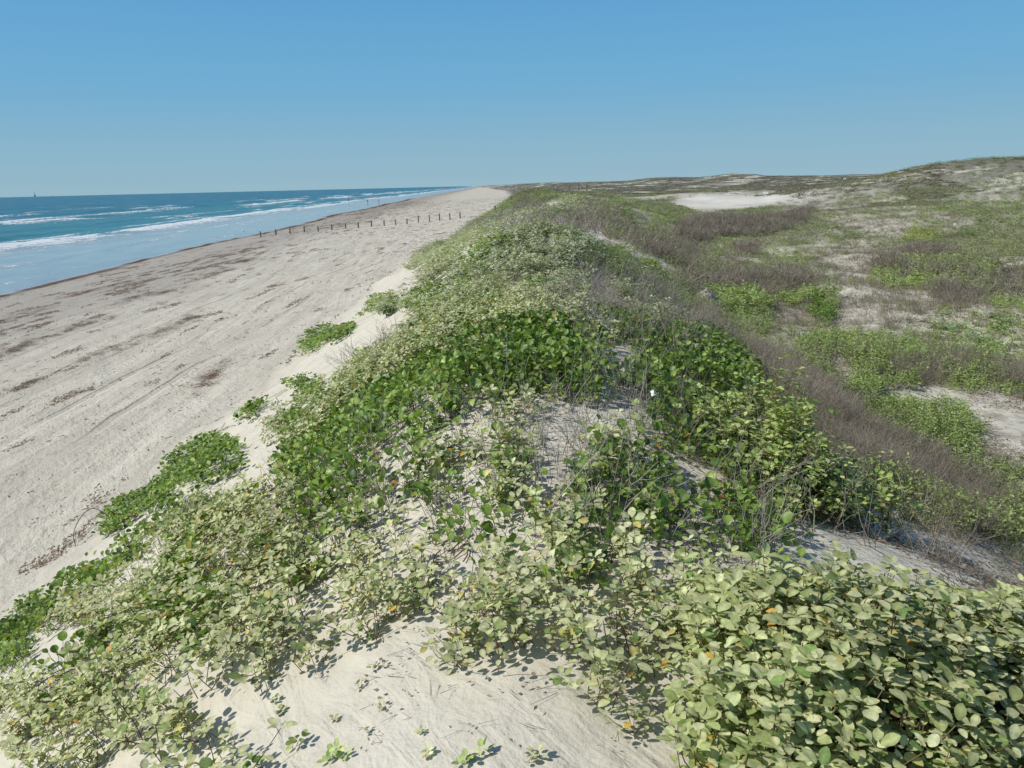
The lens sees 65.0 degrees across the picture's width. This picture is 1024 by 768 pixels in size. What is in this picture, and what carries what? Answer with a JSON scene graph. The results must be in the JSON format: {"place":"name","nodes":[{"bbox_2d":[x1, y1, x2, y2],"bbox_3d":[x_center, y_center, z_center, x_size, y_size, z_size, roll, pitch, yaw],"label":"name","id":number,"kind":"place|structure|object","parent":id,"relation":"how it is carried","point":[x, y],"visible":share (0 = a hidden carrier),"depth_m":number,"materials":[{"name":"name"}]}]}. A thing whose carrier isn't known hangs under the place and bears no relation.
{"place":"outdoors","nodes":[
{"label":"outdoors","id":0,"kind":"place"},
{"bbox_2d":[0,186,475,295],"bbox_3d":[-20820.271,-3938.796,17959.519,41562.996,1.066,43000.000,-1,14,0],"label":"sea","id":1,"kind":"structure","parent":0,"point":[45,239],"depth_m":161.84,"materials":[{"name":"liquid"}]},
{"bbox_2d":[0,158,1023,767],"bbox_3d":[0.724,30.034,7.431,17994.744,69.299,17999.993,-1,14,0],"label":"ground","id":2,"kind":"structure","parent":0,"point":[574,732],"depth_m":9.00,"materials":[{"name":"beige sand"}]},
{"bbox_2d":[0,314,36,322],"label":"seaweed clump","id":3,"kind":"object","parent":2,"relation":"on","point":[11,318],"visible":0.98,"depth_m":33.81,"materials":[{"name":"brown plant"}]},
{"bbox_2d":[0,618,39,674],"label":"morning glory","id":4,"kind":"object","parent":2,"relation":"on","point":[13,642],"visible":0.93,"depth_m":5.96,"materials":[{"name":"green plant"}]},
{"bbox_2d":[0,667,40,736],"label":"silverleaf plant","id":5,"kind":"object","parent":2,"relation":"on","point":[10,685],"visible":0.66,"depth_m":4.26,"materials":[{"name":"green plant"}]},
{"bbox_2d":[1,375,43,396],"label":"seaweed clump","id":6,"kind":"object","parent":2,"relation":"on","point":[21,385],"visible":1,"depth_m":19.94,"materials":[{"name":"brown plant"}]},
{"bbox_2d":[11,333,52,348],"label":"seaweed clump","id":7,"kind":"object","parent":2,"relation":"on","point":[33,339],"visible":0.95,"depth_m":27.79,"materials":[{"name":"brown plant"}]},
{"bbox_2d":[0,334,65,357],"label":"seaweed clump","id":8,"kind":"object","parent":2,"relation":"on","point":[19,347],"visible":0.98,"depth_m":26.12,"materials":[{"name":"brown plant"}]},
{"bbox_2d":[0,583,78,639],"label":"morning glory","id":9,"kind":"object","parent":2,"relation":"on","point":[32,615],"visible":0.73,"depth_m":6.85,"materials":[{"name":"green plant"}]},
{"bbox_2d":[3,631,90,687],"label":"shrub","id":10,"kind":"object","parent":2,"relation":"on","point":[62,635],"visible":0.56,"depth_m":4.65,"materials":[{"name":"green plant"}]},
{"bbox_2d":[43,321,88,339],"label":"seaweed clump","id":11,"kind":"object","parent":2,"relation":"on","point":[69,329],"visible":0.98,"depth_m":29.14,"materials":[{"name":"brown plant"}]},
{"bbox_2d":[34,574,115,635],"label":"silverleaf plant","id":12,"kind":"object","parent":2,"relation":"on","point":[85,600],"visible":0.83,"depth_m":5.71,"materials":[{"name":"green plant"}]},
{"bbox_2d":[52,312,105,333],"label":"seaweed clump","id":13,"kind":"object","parent":2,"relation":"on","point":[85,323],"visible":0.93,"depth_m":30.91,"materials":[{"name":"brown plant"}]},
{"bbox_2d":[53,286,111,299],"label":"seaweed clump","id":14,"kind":"object","parent":2,"relation":"on","point":[76,293],"visible":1,"depth_m":43.06,"materials":[{"name":"brown plant"}]},
{"bbox_2d":[46,550,121,597],"bbox_3d":[-3.787,1.690,7.243,0.603,0.826,2.257,-14,19,-42],"label":"morning glory","id":15,"kind":"object","parent":2,"relation":"on","point":[92,568],"visible":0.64,"depth_m":7.41,"materials":[{"name":"green plant"}]},
{"bbox_2d":[73,508,106,545],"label":"bare stem","id":16,"kind":"object","parent":2,"relation":"on","point":[78,521],"visible":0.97,"depth_m":9.46,"materials":[{"name":"grey plant"}]},
{"bbox_2d":[46,325,159,374],"bbox_3d":[-12.156,-1.068,24.354,2.025,0.262,9.166,-1,14,0],"label":"seaweed clump","id":17,"kind":"object","parent":2,"relation":"on","point":[115,348],"visible":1,"depth_m":24.15,"materials":[{"name":"brown plant"}]},
{"bbox_2d":[82,278,138,292],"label":"seaweed clump","id":18,"kind":"object","parent":2,"relation":"on","point":[117,283],"visible":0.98,"depth_m":47.05,"materials":[{"name":"brown plant"}]},
{"bbox_2d":[97,312,123,322],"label":"seaweed clump","id":19,"kind":"object","parent":2,"relation":"on","point":[109,317],"visible":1,"depth_m":31.76,"materials":[{"name":"brown plant"}]},
{"bbox_2d":[101,530,154,564],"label":"morning glory","id":20,"kind":"object","parent":2,"relation":"on","point":[131,548],"visible":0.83,"depth_m":6.92,"materials":[{"name":"green plant"}]},
{"bbox_2d":[103,290,155,309],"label":"seaweed clump","id":21,"kind":"object","parent":2,"relation":"on","point":[133,297],"visible":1,"depth_m":38.59,"materials":[{"name":"brown plant"}]},
{"bbox_2d":[109,508,163,547],"bbox_3d":[-3.698,1.437,7.820,0.898,0.520,0.493,9,17,36],"label":"morning glory","id":22,"kind":"object","parent":2,"relation":"on","point":[143,523],"visible":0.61,"depth_m":7.77,"materials":[{"name":"green plant"}]},
{"bbox_2d":[91,474,185,535],"bbox_3d":[-4.420,1.357,9.381,0.958,1.102,3.484,-9,16,-28],"label":"morning glory","id":23,"kind":"object","parent":2,"relation":"on","point":[150,494],"visible":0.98,"depth_m":9.23,"materials":[{"name":"green plant"}]},
{"bbox_2d":[141,321,180,342],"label":"seaweed clump","id":24,"kind":"object","parent":2,"relation":"on","point":[160,331],"visible":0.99,"depth_m":27.23,"materials":[{"name":"brown plant"}]},
{"bbox_2d":[149,488,201,528],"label":"morning glory","id":25,"kind":"object","parent":2,"relation":"on","point":[168,509],"visible":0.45,"depth_m":7.65,"materials":[{"name":"green plant"}]},
{"bbox_2d":[150,284,202,296],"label":"seaweed clump","id":26,"kind":"object","parent":2,"relation":"on","point":[167,290],"visible":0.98,"depth_m":40.46,"materials":[{"name":"brown plant"}]},
{"bbox_2d":[165,315,193,325],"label":"seaweed clump","id":27,"kind":"object","parent":2,"relation":"on","point":[183,320],"visible":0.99,"depth_m":29.17,"materials":[{"name":"brown plant"}]},
{"bbox_2d":[177,307,215,320],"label":"seaweed clump","id":28,"kind":"object","parent":2,"relation":"on","point":[192,317],"visible":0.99,"depth_m":30.51,"materials":[{"name":"brown plant"}]},
{"bbox_2d":[146,428,250,493],"bbox_3d":[-3.818,0.979,10.030,1.246,1.411,4.774,-9,16,-28],"label":"morning glory","id":29,"kind":"object","parent":2,"relation":"on","point":[209,452],"visible":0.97,"depth_m":9.12,"materials":[{"name":"green plant"}]},
{"bbox_2d":[181,362,231,399],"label":"seaweed clump","id":30,"kind":"object","parent":2,"relation":"on","point":[207,382],"visible":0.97,"depth_m":18.24,"materials":[{"name":"brown plant"}]},
{"bbox_2d":[0,198,415,296],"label":"seaweed line","id":31,"kind":"object","parent":2,"relation":"on","point":[65,280],"visible":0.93,"depth_m":69.24,"materials":[{"name":"brown plant"}]},
{"bbox_2d":[189,358,234,384],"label":"seaweed clump","id":32,"kind":"object","parent":2,"relation":"on","point":[207,376],"visible":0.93,"depth_m":19.27,"materials":[{"name":"brown plant"}]},
{"bbox_2d":[188,268,235,280],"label":"seaweed clump","id":33,"kind":"object","parent":2,"relation":"on","point":[211,274],"visible":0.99,"depth_m":48.00,"materials":[{"name":"brown plant"}]},
{"bbox_2d":[190,423,235,443],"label":"morning glory","id":34,"kind":"object","parent":2,"relation":"on","point":[199,434],"visible":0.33,"depth_m":12.16,"materials":[{"name":"green plant"}]},
{"bbox_2d":[231,255,261,263],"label":"seaweed clump","id":35,"kind":"object","parent":2,"relation":"on","point":[240,260],"visible":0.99,"depth_m":58.04,"materials":[{"name":"brown plant"}]},
{"bbox_2d":[0,197,498,578],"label":"beach debris","id":36,"kind":"object","parent":2,"relation":"on","point":[40,562],"visible":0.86,"depth_m":35.09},
{"bbox_2d":[233,483,275,504],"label":"morning glory","id":37,"kind":"object","parent":2,"relation":"on","point":[251,490],"visible":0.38,"depth_m":6.13,"materials":[{"name":"green plant"}]},
{"bbox_2d":[227,513,302,571],"bbox_3d":[-1.417,0.956,4.692,0.361,0.387,0.962,-11,17,-33],"label":"morning glory","id":38,"kind":"object","parent":2,"relation":"on","point":[245,529],"visible":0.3,"depth_m":4.65,"materials":[{"name":"green plant"}]},
{"bbox_2d":[242,729,310,767],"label":"seedling","id":39,"kind":"object","parent":2,"relation":"on","point":[255,758],"visible":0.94,"depth_m":2.71,"materials":[{"name":"green plant"}]},
{"bbox_2d":[266,693,286,715],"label":"seedling","id":40,"kind":"object","parent":2,"relation":"on","point":[280,706],"visible":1,"depth_m":3.12,"materials":[{"name":"green plant"}]},
{"bbox_2d":[232,371,325,421],"bbox_3d":[-3.371,0.213,11.604,1.241,0.927,3.046,-8,15,-25],"label":"morning glory","id":41,"kind":"object","parent":2,"relation":"on","point":[254,405],"visible":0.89,"depth_m":11.71,"materials":[{"name":"green plant"}]},
{"bbox_2d":[288,317,358,355],"bbox_3d":[-4.745,-1.294,19.703,1.544,1.456,8.988,-6,15,-17],"label":"morning glory","id":42,"kind":"object","parent":2,"relation":"on","point":[327,334],"visible":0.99,"depth_m":19.01,"materials":[{"name":"green plant"}]},
{"bbox_2d":[329,713,338,721],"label":"seedling","id":43,"kind":"object","parent":2,"relation":"on","point":[331,716],"visible":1,"depth_m":2.82,"materials":[{"name":"green plant"}]},
{"bbox_2d":[316,738,351,762],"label":"seedling","id":44,"kind":"object","parent":2,"relation":"on","point":[336,753],"visible":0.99,"depth_m":2.53,"materials":[{"name":"green plant"}]},
{"bbox_2d":[305,568,385,647],"bbox_3d":[-0.662,0.902,3.256,0.345,0.313,0.293,-9,16,-27],"label":"silverleaf plant","id":45,"kind":"object","parent":2,"relation":"on","point":[359,627],"visible":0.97,"depth_m":3.26,"materials":[{"name":"green plant"}]},
{"bbox_2d":[0,192,739,767],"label":"silverleaf cover","id":46,"kind":"object","parent":2,"relation":"on","point":[230,520],"visible":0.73,"depth_m":3.77,"materials":[{"name":"green plant"}]},
{"bbox_2d":[354,660,388,690],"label":"seedling","id":47,"kind":"object","parent":2,"relation":"on","point":[374,666],"visible":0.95,"depth_m":3.00,"materials":[{"name":"green plant"}]},
{"bbox_2d":[355,292,400,315],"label":"morning glory","id":48,"kind":"object","parent":2,"relation":"on","point":[366,309],"visible":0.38,"depth_m":19.17,"materials":[{"name":"green plant"}]},
{"bbox_2d":[376,696,385,710],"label":"seedling","id":49,"kind":"object","parent":2,"relation":"on","point":[378,705],"visible":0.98,"depth_m":2.75,"materials":[{"name":"green plant"}]},
{"bbox_2d":[307,550,459,614],"bbox_3d":[-0.602,0.879,3.495,0.711,0.253,0.304,4,15,20],"label":"silverleaf plant","id":50,"kind":"object","parent":2,"relation":"on","point":[376,582],"visible":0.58,"depth_m":3.52,"materials":[{"name":"green plant"}]},
{"bbox_2d":[413,724,426,732],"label":"seedling","id":51,"kind":"object","parent":2,"relation":"on","point":[418,729],"visible":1,"depth_m":2.53,"materials":[{"name":"green plant"}]},
{"bbox_2d":[0,342,840,767],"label":"litter","id":52,"kind":"object","parent":2,"relation":"on","point":[500,552],"visible":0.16,"depth_m":3.75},
{"bbox_2d":[420,741,434,757],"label":"seedling","id":53,"kind":"object","parent":2,"relation":"on","point":[426,748],"visible":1,"depth_m":2.40,"materials":[{"name":"green plant"}]},
{"bbox_2d":[37,208,842,709],"bbox_3d":[1.758,-2.687,18.200,6.094,2.084,30.930,1,14,10],"label":"morning glory cover","id":54,"kind":"object","parent":2,"relation":"on","point":[547,346],"visible":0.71,"depth_m":5.19,"materials":[{"name":"green plant"}]},
{"bbox_2d":[651,390,658,397],"bbox_3d":[0.930,0.062,5.214,0.058,0.042,0.052,0,-26,-18],"label":"paper scrap","id":55,"kind":"object","parent":54,"relation":"on","point":[652,393],"visible":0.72,"depth_m":5.20,"materials":[{"name":"white paper"}]},
{"bbox_2d":[432,506,475,562],"bbox_3d":[-0.274,0.677,3.733,0.214,0.217,0.374,-1,14,0],"label":"morning glory","id":56,"kind":"object","parent":2,"relation":"on","point":[450,521],"visible":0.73,"depth_m":3.73,"materials":[{"name":"green plant"}]},
{"bbox_2d":[451,736,493,764],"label":"seedling","id":57,"kind":"object","parent":2,"relation":"on","point":[481,743],"visible":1,"depth_m":2.33,"materials":[{"name":"green plant"}]},
{"bbox_2d":[484,236,586,282],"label":"silverleaf bush","id":58,"kind":"object","parent":2,"relation":"on","point":[545,258],"visible":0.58,"depth_m":12.46,"materials":[{"name":"green plant"}]},
{"bbox_2d":[525,742,547,762],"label":"seedling","id":59,"kind":"object","parent":2,"relation":"on","point":[534,758],"visible":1,"depth_m":2.31,"materials":[{"name":"green plant"}]},
{"bbox_2d":[479,186,626,217],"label":"dune shrub","id":60,"kind":"object","parent":2,"relation":"on","point":[523,196],"visible":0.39,"depth_m":93.23,"materials":[{"name":"green plant"}]},
{"bbox_2d":[561,193,643,236],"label":"dune shrub","id":61,"kind":"object","parent":2,"relation":"on","point":[627,205],"visible":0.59,"depth_m":32.05,"materials":[{"name":"green plant"}]},
{"bbox_2d":[577,231,639,275],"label":"dune shrub","id":62,"kind":"object","parent":2,"relation":"on","point":[621,250],"visible":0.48,"depth_m":14.50,"materials":[{"name":"green plant"}]},
{"bbox_2d":[248,194,992,581],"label":"dead twigs","id":63,"kind":"object","parent":2,"relation":"on","point":[610,304],"visible":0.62,"depth_m":4.76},
{"bbox_2d":[599,217,725,257],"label":"dune shrub","id":64,"kind":"object","parent":2,"relation":"on","point":[671,241],"visible":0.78,"depth_m":26.16,"materials":[{"name":"green plant"}]},
{"bbox_2d":[648,239,686,258],"bbox_3d":[4.496,-3.871,23.143,1.322,0.649,4.657,2,14,14],"label":"dry brush","id":65,"kind":"object","parent":2,"relation":"on","point":[664,251],"visible":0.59,"depth_m":22.09,"materials":[{"name":"brown plant"}]},
{"bbox_2d":[637,240,757,296],"bbox_3d":[5.141,-3.329,22.177,2.910,1.287,11.963,4,15,21],"label":"dune shrub","id":66,"kind":"object","parent":2,"relation":"on","point":[709,263],"visible":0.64,"depth_m":21.26,"materials":[{"name":"green plant"}]},
{"bbox_2d":[694,288,716,303],"bbox_3d":[4.267,-1.916,17.805,0.572,0.445,0.445,-1,14,0],"label":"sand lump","id":67,"kind":"object","parent":2,"relation":"on","point":[712,295],"visible":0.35,"depth_m":17.68,"materials":[{"name":"beige sand"}]},
{"bbox_2d":[679,299,739,338],"bbox_3d":[3.188,-1.122,12.967,1.128,1.176,7.015,3,15,18],"label":"dry brush","id":68,"kind":"object","parent":2,"relation":"on","point":[716,314],"visible":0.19,"depth_m":13.51,"materials":[{"name":"brown plant"}]},
{"bbox_2d":[404,156,1023,260],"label":"ridge scrub","id":69,"kind":"object","parent":2,"relation":"on","point":[832,233],"visible":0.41,"depth_m":57.46,"materials":[{"name":"green plant"}]},
{"bbox_2d":[698,289,733,315],"bbox_3d":[3.950,-1.592,15.758,0.708,0.429,1.587,5,15,23],"label":"dry brush","id":70,"kind":"object","parent":2,"relation":"on","point":[712,305],"visible":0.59,"depth_m":15.77,"materials":[{"name":"brown plant"}]},
{"bbox_2d":[695,277,779,316],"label":"dune shrub","id":71,"kind":"object","parent":2,"relation":"on","point":[727,293],"visible":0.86,"depth_m":18.05,"materials":[{"name":"green plant"}]},
{"bbox_2d":[722,236,767,256],"bbox_3d":[8.890,-5.174,30.425,1.926,0.697,4.377,2,14,14],"label":"dry brush","id":72,"kind":"object","parent":2,"relation":"on","point":[748,247],"visible":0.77,"depth_m":30.53,"materials":[{"name":"brown plant"}]},
{"bbox_2d":[668,203,827,239],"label":"dry brush","id":73,"kind":"object","parent":2,"relation":"on","point":[725,223],"visible":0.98,"depth_m":41.13,"materials":[{"name":"brown plant"}]},
{"bbox_2d":[681,258,827,298],"bbox_3d":[6.885,-3.026,22.029,3.221,0.962,6.045,10,18,39],"label":"dry brush","id":74,"kind":"object","parent":2,"relation":"on","point":[782,276],"visible":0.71,"depth_m":21.48,"materials":[{"name":"brown plant"}]},
{"bbox_2d":[494,157,1023,212],"bbox_3d":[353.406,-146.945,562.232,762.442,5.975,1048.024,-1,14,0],"label":"scrub","id":75,"kind":"object","parent":2,"relation":"on","point":[798,191],"visible":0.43,"depth_m":177.04,"materials":[{"name":"green plant"}]},
{"bbox_2d":[745,311,777,333],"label":"dune shrub","id":76,"kind":"object","parent":2,"relation":"on","point":[767,322],"visible":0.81,"depth_m":15.37,"materials":[{"name":"green plant"}]},
{"bbox_2d":[672,354,931,534],"bbox_3d":[1.647,0.357,4.811,1.157,0.924,1.590,-4,14,-9],"label":"silverleaf bush","id":77,"kind":"object","parent":2,"relation":"on","point":[783,447],"visible":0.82,"depth_m":4.51,"materials":[{"name":"green plant"}]},
{"bbox_2d":[594,161,1023,483],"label":"grey green plants","id":78,"kind":"object","parent":2,"relation":"on","point":[735,316],"visible":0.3,"depth_m":21.32,"materials":[{"name":"green plant"}]},
{"bbox_2d":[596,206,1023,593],"bbox_3d":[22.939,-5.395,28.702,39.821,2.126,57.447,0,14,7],"label":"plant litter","id":79,"kind":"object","parent":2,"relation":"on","point":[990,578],"visible":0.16,"depth_m":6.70,"materials":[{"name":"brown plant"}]},
{"bbox_2d":[599,187,1023,579],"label":"sparse grass","id":80,"kind":"structure","parent":2,"relation":"on","point":[905,309],"depth_m":18.19,"materials":[{"name":"green plant"}]},
{"bbox_2d":[601,162,1023,520],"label":"green plants","id":81,"kind":"object","parent":2,"relation":"on","point":[998,384],"visible":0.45,"depth_m":17.92,"materials":[{"name":"green plant"}]},
{"bbox_2d":[776,281,850,310],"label":"dune shrub","id":82,"kind":"object","parent":2,"relation":"on","point":[810,292],"visible":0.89,"depth_m":19.24,"materials":[{"name":"green plant"}]},
{"bbox_2d":[605,158,1023,527],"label":"sparse dry brush","id":83,"kind":"object","parent":2,"relation":"on","point":[870,301],"visible":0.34,"depth_m":22.52,"materials":[{"name":"brown plant"}]},
{"bbox_2d":[805,286,843,325],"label":"dune shrub","id":84,"kind":"object","parent":2,"relation":"on","point":[825,310],"visible":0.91,"depth_m":17.35,"materials":[{"name":"green plant"}]},
{"bbox_2d":[634,540,1023,767],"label":"silverleaf bush","id":85,"kind":"object","parent":2,"relation":"on","point":[801,666],"visible":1,"depth_m":2.25,"materials":[{"name":"green plant"}]},
{"bbox_2d":[752,313,933,394],"bbox_3d":[4.971,-0.543,12.213,2.752,0.747,5.493,4,15,20],"label":"dune shrub","id":86,"kind":"object","parent":2,"relation":"on","point":[822,338],"visible":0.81,"depth_m":12.30,"materials":[{"name":"green plant"}]},
{"bbox_2d":[722,326,1023,530],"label":"dry brush","id":87,"kind":"object","parent":2,"relation":"on","point":[838,397],"visible":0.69,"depth_m":7.39,"materials":[{"name":"brown plant"}]},
{"bbox_2d":[860,236,972,269],"bbox_3d":[13.005,-4.267,25.848,2.622,0.805,6.801,10,18,40],"label":"dry brush","id":88,"kind":"object","parent":2,"relation":"on","point":[911,248],"visible":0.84,"depth_m":25.80,"materials":[{"name":"brown plant"}]},
{"bbox_2d":[898,224,940,241],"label":"dune shrub","id":89,"kind":"object","parent":2,"relation":"on","point":[915,236],"visible":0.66,"depth_m":36.20,"materials":[{"name":"green plant"}]},
{"bbox_2d":[861,388,993,472],"bbox_3d":[4.699,0.387,9.070,1.378,0.568,3.298,4,15,21],"label":"dune shrub","id":90,"kind":"object","parent":2,"relation":"on","point":[954,422],"visible":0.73,"depth_m":9.03,"materials":[{"name":"green plant"}]},
{"bbox_2d":[847,447,1023,545],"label":"dune shrub","id":91,"kind":"object","parent":2,"relation":"on","point":[960,494],"visible":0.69,"depth_m":5.40,"materials":[{"name":"green plant"}]},
{"bbox_2d":[863,245,1023,299],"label":"dune shrub","id":92,"kind":"object","parent":2,"relation":"on","point":[922,274],"visible":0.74,"depth_m":22.16,"materials":[{"name":"green plant"}]},
{"bbox_2d":[873,465,1021,564],"bbox_3d":[2.785,0.845,5.096,2.326,0.827,0.766,-14,19,-42],"label":"dry brush","id":93,"kind":"object","parent":2,"relation":"on","point":[963,523],"visible":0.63,"depth_m":4.97,"materials":[{"name":"brown plant"}]},
{"bbox_2d":[876,339,1023,387],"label":"shrub","id":94,"kind":"object","parent":2,"relation":"on","point":[932,368],"visible":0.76,"depth_m":11.84,"materials":[{"name":"plant"}]},
{"bbox_2d":[916,273,997,305],"bbox_3d":[10.749,-2.349,19.476,1.888,0.580,4.285,3,15,18],"label":"dry brush","id":95,"kind":"object","parent":2,"relation":"on","point":[959,292],"visible":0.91,"depth_m":18.94,"materials":[{"name":"brown plant"}]},
{"bbox_2d":[905,338,1018,386],"bbox_3d":[7.424,-0.431,12.687,3.818,0.456,1.552,-13,18,-39],"label":"dune shrub","id":96,"kind":"object","parent":2,"relation":"on","point":[969,371],"visible":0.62,"depth_m":12.06,"materials":[{"name":"green plant"}]},
{"bbox_2d":[928,318,1007,345],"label":"dune shrub","id":97,"kind":"object","parent":2,"relation":"on","point":[965,331],"visible":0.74,"depth_m":14.77,"materials":[{"name":"green plant"}]},
{"bbox_2d":[947,435,1023,503],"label":"dune shrub","id":98,"kind":"object","parent":2,"relation":"on","point":[1001,467],"visible":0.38,"depth_m":7.70,"materials":[{"name":"green plant"}]},
{"bbox_2d":[979,309,1016,331],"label":"dune shrub","id":99,"kind":"object","parent":2,"relation":"on","point":[1005,321],"visible":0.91,"depth_m":15.49,"materials":[{"name":"green plant"}]},
{"bbox_2d":[0,0,1023,196],"label":"sky","id":100,"kind":"structure","parent":0,"point":[98,97],"materials":[{"name":"blue"}]}
]}

